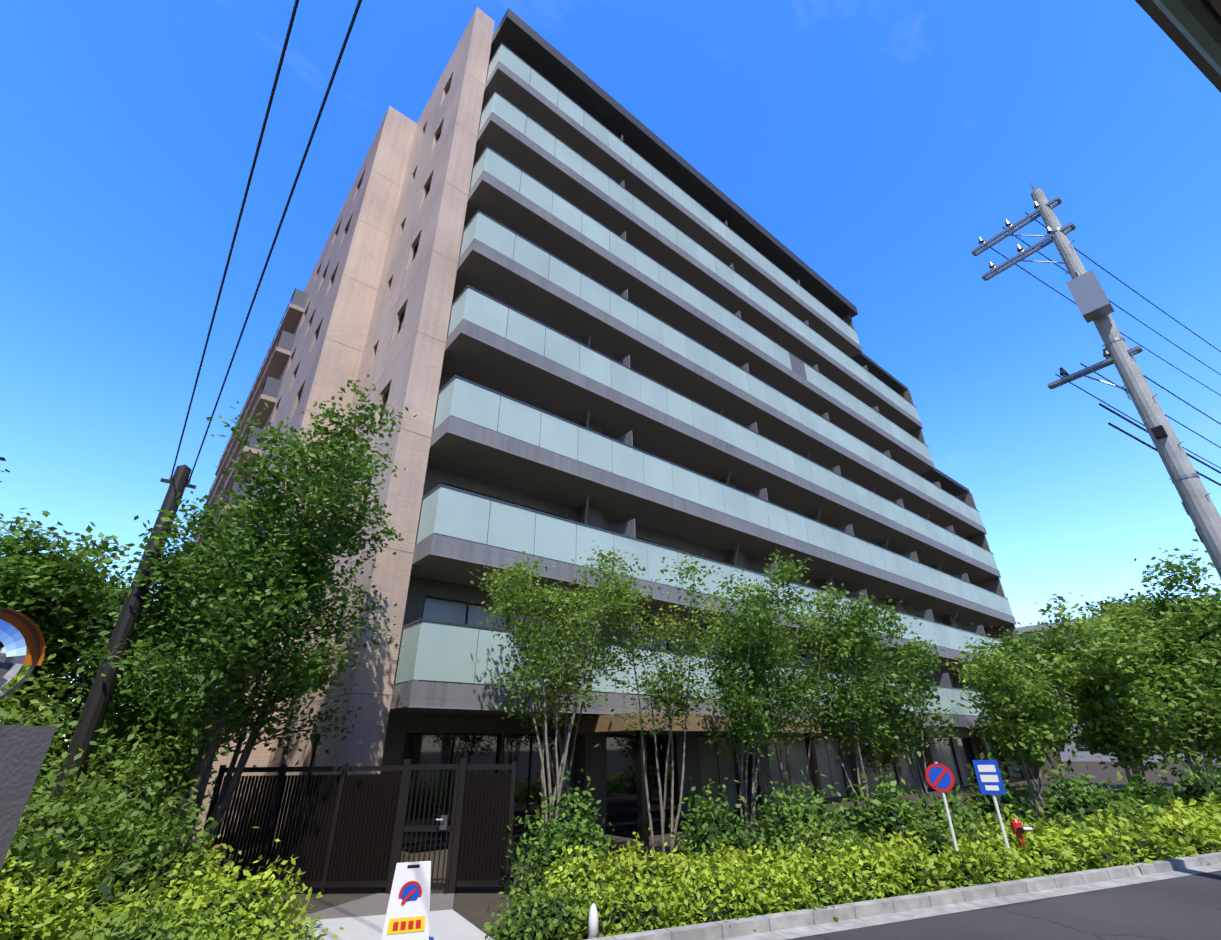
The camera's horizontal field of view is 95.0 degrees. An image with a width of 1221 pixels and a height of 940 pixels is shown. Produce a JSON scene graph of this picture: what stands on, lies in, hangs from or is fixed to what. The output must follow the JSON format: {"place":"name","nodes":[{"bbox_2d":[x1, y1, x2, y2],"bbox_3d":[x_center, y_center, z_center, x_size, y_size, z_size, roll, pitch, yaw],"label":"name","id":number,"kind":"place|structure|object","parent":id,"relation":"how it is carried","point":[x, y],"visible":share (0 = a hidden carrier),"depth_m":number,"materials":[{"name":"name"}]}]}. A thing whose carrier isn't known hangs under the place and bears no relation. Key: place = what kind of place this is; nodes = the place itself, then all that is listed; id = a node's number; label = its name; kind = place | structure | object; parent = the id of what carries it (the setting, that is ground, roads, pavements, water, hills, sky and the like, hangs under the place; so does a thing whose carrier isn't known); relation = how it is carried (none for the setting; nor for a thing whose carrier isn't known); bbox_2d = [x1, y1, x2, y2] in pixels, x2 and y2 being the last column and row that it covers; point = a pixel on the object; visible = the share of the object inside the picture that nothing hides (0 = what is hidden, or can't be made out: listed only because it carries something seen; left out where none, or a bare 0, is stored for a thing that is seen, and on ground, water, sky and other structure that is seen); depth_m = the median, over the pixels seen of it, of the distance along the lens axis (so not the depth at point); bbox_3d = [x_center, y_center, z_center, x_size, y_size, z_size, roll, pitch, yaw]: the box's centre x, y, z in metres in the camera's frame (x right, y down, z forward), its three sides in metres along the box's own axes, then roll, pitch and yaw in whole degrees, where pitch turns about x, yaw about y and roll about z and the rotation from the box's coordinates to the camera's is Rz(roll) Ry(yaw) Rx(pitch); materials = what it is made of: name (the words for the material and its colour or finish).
{"place":"outdoors","nodes":[
{"label":"outdoors","id":0,"kind":"place"},
{"bbox_2d":[0,457,9,481],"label":"tree leaves","id":1,"kind":"object","parent":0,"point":[2,459],"visible":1,"depth_m":10.33,"materials":[{"name":"green plant"}]},
{"bbox_2d":[282,893,491,939],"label":"entrance path","id":2,"kind":"structure","parent":0,"point":[361,918],"depth_m":6.51,"materials":[{"name":"concrete"}]},
{"bbox_2d":[381,861,433,939],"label":"no parking stand","id":3,"kind":"object","parent":2,"relation":"on","point":[407,914],"visible":1,"depth_m":5.29,"materials":[{"name":"white plastic"}]},
{"bbox_2d":[0,0,1220,746],"label":"sky","id":4,"kind":"structure","parent":0,"point":[878,141],"materials":[{"name":"blue"}]},
{"bbox_2d":[165,7,1064,865],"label":"apartment building","id":5,"kind":"structure","parent":0,"point":[395,275],"depth_m":19.25,"materials":[{"name":"beige tile"}]},
{"bbox_2d":[395,44,1025,715],"bbox_3d":[10.258,-0.285,27.216,38.110,22.120,1.580,20,-33,-35],"label":"balcony glass","id":6,"kind":"object","parent":5,"relation":"attached to","point":[439,652],"visible":0.67,"depth_m":19.32,"materials":[{"name":"teal"}]},
{"bbox_2d":[47,757,1220,939],"bbox_3d":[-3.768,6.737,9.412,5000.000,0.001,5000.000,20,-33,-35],"label":"ground","id":7,"kind":"structure","parent":0,"point":[470,904],"depth_m":11.46,"materials":[{"name":"grey concrete"}]},
{"bbox_2d":[0,607,44,699],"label":"traffic mirror","id":8,"kind":"object","parent":7,"relation":"on","point":[22,647],"visible":1,"depth_m":4.62,"materials":[{"name":"orange mirror"}]},
{"bbox_2d":[0,725,56,869],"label":"wall","id":9,"kind":"structure","parent":7,"relation":"on","point":[23,750],"depth_m":4.33,"materials":[{"name":"grey concrete"}]},
{"bbox_2d":[0,508,111,715],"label":"tree leaves","id":10,"kind":"object","parent":7,"relation":"on","point":[22,565],"depth_m":12.60,"materials":[{"name":"green plant"}]},
{"bbox_2d":[2,552,121,678],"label":"tree leaves","id":11,"kind":"object","parent":7,"relation":"on","point":[104,578],"visible":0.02,"depth_m":18.93,"materials":[{"name":"green plant"}]},
{"bbox_2d":[0,521,135,774],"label":"tree leaves","id":12,"kind":"object","parent":7,"relation":"on","point":[79,591],"depth_m":13.02,"materials":[{"name":"green plant"}]},
{"bbox_2d":[0,625,231,927],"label":"bushes","id":13,"kind":"object","parent":7,"relation":"on","point":[153,818],"depth_m":6.58,"materials":[{"name":"green plant"}]},
{"bbox_2d":[43,465,195,819],"bbox_3d":[-8.825,3.106,10.060,0.534,7.180,0.379,2,-27,-6],"label":"dark pole","id":14,"kind":"object","parent":7,"relation":"on","point":[95,708],"visible":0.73,"depth_m":9.90,"materials":[{"name":"grey"}]},
{"bbox_2d":[171,0,361,479],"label":"wires","id":15,"kind":"object","parent":14,"relation":"attached to","point":[295,7],"visible":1,"depth_m":6.44,"materials":[{"name":"black rubber"}]},
{"bbox_2d":[0,876,251,939],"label":"green hedge","id":16,"kind":"object","parent":7,"relation":"on","point":[153,921],"depth_m":4.84,"materials":[{"name":"green plant"}]},
{"bbox_2d":[39,558,232,789],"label":"tree leaves","id":17,"kind":"object","parent":7,"relation":"on","point":[104,618],"depth_m":12.40,"materials":[{"name":"green plant"}]},
{"bbox_2d":[0,825,343,939],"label":"hedge","id":18,"kind":"object","parent":7,"relation":"on","point":[46,923],"depth_m":5.56,"materials":[{"name":"green plant"}]},
{"bbox_2d":[38,508,307,808],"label":"tree leaves","id":19,"kind":"object","parent":7,"relation":"on","point":[132,714],"depth_m":10.45,"materials":[{"name":"green plant"}]},
{"bbox_2d":[114,403,386,853],"bbox_3d":[-5.717,2.493,8.924,3.365,7.220,3.647,3,-27,-7],"label":"tree","id":20,"kind":"object","parent":7,"relation":"on","point":[202,776],"visible":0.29,"depth_m":8.18,"materials":[{"name":"brown plant"}]},
{"bbox_2d":[70,375,416,778],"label":"tree leaves","id":21,"kind":"object","parent":20,"relation":"attached to","point":[244,583],"visible":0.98,"depth_m":8.71,"materials":[{"name":"green plant"}]},
{"bbox_2d":[201,758,516,894],"bbox_3d":[-3.713,5.178,8.172,4.585,1.680,0.212,-2,-27,2],"label":"fence and gate","id":22,"kind":"object","parent":7,"relation":"on","point":[368,829],"visible":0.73,"depth_m":8.20,"materials":[{"name":"black metal"}]},
{"bbox_2d":[472,540,642,819],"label":"tree leaves","id":23,"kind":"object","parent":7,"relation":"on","point":[500,595],"depth_m":11.00,"materials":[{"name":"green plant"}]},
{"bbox_2d":[493,565,632,843],"bbox_3d":[-0.885,4.036,9.783,2.336,5.121,2.540,20,-33,-35],"label":"tree","id":24,"kind":"object","parent":7,"relation":"on","point":[559,781],"visible":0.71,"depth_m":9.58,"materials":[{"name":"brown plant"}]},
{"bbox_2d":[470,555,656,740],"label":"tree leaves","id":25,"kind":"object","parent":24,"relation":"attached to","point":[572,674],"visible":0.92,"depth_m":10.13,"materials":[{"name":"green plant"}]},
{"bbox_2d":[588,903,598,938],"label":"bollard","id":26,"kind":"object","parent":7,"relation":"on","point":[593,931],"visible":1,"depth_m":5.63,"materials":[{"name":"white paint"}]},
{"bbox_2d":[598,559,726,866],"bbox_3d":[1.072,4.079,9.905,2.718,5.109,2.095,-2,-27,2],"label":"cottonwood tree","id":27,"kind":"object","parent":7,"relation":"on","point":[662,812],"visible":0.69,"depth_m":9.65,"materials":[{"name":"plant"}]},
{"bbox_2d":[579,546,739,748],"bbox_3d":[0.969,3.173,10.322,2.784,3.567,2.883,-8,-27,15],"label":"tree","id":28,"kind":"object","parent":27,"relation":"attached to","point":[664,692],"visible":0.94,"depth_m":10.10,"materials":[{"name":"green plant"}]},
{"bbox_2d":[695,558,808,858],"bbox_3d":[2.538,4.324,10.615,2.369,5.274,2.451,-17,-31,29],"label":"tree","id":29,"kind":"object","parent":7,"relation":"on","point":[743,792],"visible":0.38,"depth_m":10.32,"materials":[{"name":"plant"}]},
{"bbox_2d":[677,548,834,770],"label":"tree leaves","id":30,"kind":"object","parent":29,"relation":"attached to","point":[748,698],"visible":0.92,"depth_m":10.88,"materials":[{"name":"green plant"}]},
{"bbox_2d":[703,576,862,819],"bbox_3d":[3.761,4.820,12.104,2.647,5.693,3.704,60,-64,-60],"label":"tree","id":31,"kind":"object","parent":7,"relation":"on","point":[803,620],"depth_m":12.02,"materials":[{"name":"green plant"}]},
{"bbox_2d":[483,793,1159,939],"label":"green hedge","id":32,"kind":"object","parent":7,"relation":"on","point":[500,930],"depth_m":7.98,"materials":[{"name":"green plant"}]},
{"bbox_2d":[779,595,894,812],"bbox_3d":[5.049,5.519,12.828,2.412,5.058,2.834,20,-33,-35],"label":"tree","id":33,"kind":"object","parent":7,"relation":"on","point":[859,764],"visible":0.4,"depth_m":12.30,"materials":[{"name":"green plant"}]},
{"bbox_2d":[721,582,908,761],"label":"tree leaves","id":34,"kind":"object","parent":33,"relation":"attached to","point":[857,620],"visible":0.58,"depth_m":12.79,"materials":[{"name":"green plant"}]},
{"bbox_2d":[500,744,1220,903],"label":"shrubs","id":35,"kind":"object","parent":7,"relation":"on","point":[905,811],"depth_m":9.70,"materials":[{"name":"green plant"}]},
{"bbox_2d":[829,685,920,802],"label":"tree leaves","id":36,"kind":"object","parent":7,"relation":"on","point":[881,755],"depth_m":15.50,"materials":[{"name":"green plant"}]},
{"bbox_2d":[535,792,1220,939],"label":"hedge","id":37,"kind":"object","parent":7,"relation":"on","point":[737,876],"depth_m":7.49,"materials":[{"name":"green plant"}]},
{"bbox_2d":[829,599,958,811],"bbox_3d":[6.765,5.645,13.515,3.534,5.417,3.148,20,-33,-35],"label":"tree","id":38,"kind":"object","parent":7,"relation":"on","point":[911,657],"depth_m":13.24,"materials":[{"name":"green plant"}]},
{"bbox_2d":[584,852,1220,939],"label":"kerb","id":39,"kind":"structure","parent":7,"relation":"on","point":[800,923],"depth_m":6.79,"materials":[{"name":"grey concrete"}]},
{"bbox_2d":[925,762,958,857],"bbox_3d":[5.226,5.375,8.627,0.400,1.550,0.068,-9,-28,15],"label":"no parking sign","id":40,"kind":"object","parent":7,"relation":"on","point":[939,777],"visible":0.96,"depth_m":8.82,"materials":[{"name":"blue metal"}]},
{"bbox_2d":[972,760,1011,861],"bbox_3d":[6.006,5.358,8.633,0.340,1.570,0.069,-11,-28,20],"label":"blue sign board","id":41,"kind":"object","parent":7,"relation":"on","point":[988,776],"visible":0.98,"depth_m":8.82,"materials":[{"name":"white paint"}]},
{"bbox_2d":[948,639,1085,819],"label":"tree leaves","id":42,"kind":"object","parent":7,"relation":"on","point":[1031,695],"depth_m":14.90,"materials":[{"name":"green plant"}]},
{"bbox_2d":[946,621,1091,789],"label":"tree leaves","id":43,"kind":"object","parent":7,"relation":"on","point":[1007,644],"depth_m":22.63,"materials":[{"name":"green plant"}]},
{"bbox_2d":[1010,819,1035,850],"bbox_3d":[6.588,5.938,8.844,0.349,0.710,0.348,-11,-28,20],"label":"fire standpipe","id":44,"kind":"object","parent":7,"relation":"on","point":[1018,829],"visible":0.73,"depth_m":8.93,"materials":[{"name":"red metal"}]},
{"bbox_2d":[1068,659,1159,787],"bbox_3d":[23.667,10.408,25.327,5.299,7.102,5.818,20,-33,-35],"label":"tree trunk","id":45,"kind":"object","parent":7,"relation":"on","point":[1143,774],"depth_m":24.23,"materials":[{"name":"plant"}]},
{"bbox_2d":[1015,592,1220,793],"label":"tree leaves","id":46,"kind":"object","parent":7,"relation":"on","point":[1121,664],"depth_m":15.03,"materials":[{"name":"green plant"}]},
{"bbox_2d":[1065,589,1220,777],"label":"tree leaves","id":47,"kind":"object","parent":7,"relation":"on","point":[1185,677],"depth_m":16.67,"materials":[{"name":"green plant"}]},
{"bbox_2d":[1066,592,1220,682],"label":"tree leaves","id":48,"kind":"object","parent":7,"relation":"on","point":[1108,597],"visible":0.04,"depth_m":22.85,"materials":[{"name":"green plant"}]},
{"bbox_2d":[1124,539,1220,770],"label":"tree leaves","id":49,"kind":"object","parent":7,"relation":"on","point":[1191,578],"depth_m":18.51,"materials":[{"name":"green plant"}]},
{"bbox_2d":[790,871,1220,939],"bbox_3d":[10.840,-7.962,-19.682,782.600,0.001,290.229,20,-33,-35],"label":"road","id":50,"kind":"structure","parent":0,"point":[1184,908],"depth_m":6.34,"materials":[{"name":"grey asphalt"}]},
{"bbox_2d":[971,181,1220,577],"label":"utility pole","id":51,"kind":"object","parent":50,"relation":"on","point":[1094,305],"visible":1,"depth_m":9.88,"materials":[{"name":"concrete"}]},
{"bbox_2d":[990,212,1220,485],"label":"wires","id":52,"kind":"object","parent":51,"relation":"attached to","point":[1143,442],"visible":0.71,"depth_m":11.92,"materials":[{"name":"black rubber"}]},
{"bbox_2d":[1016,617,1220,761],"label":"distant building","id":53,"kind":"structure","parent":0,"point":[1086,755],"depth_m":64.80,"materials":[{"name":"white concrete"}]},
{"bbox_2d":[1135,0,1220,92],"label":"roof eave","id":54,"kind":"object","parent":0,"point":[1191,29],"depth_m":3.05,"materials":[{"name":"metal"}]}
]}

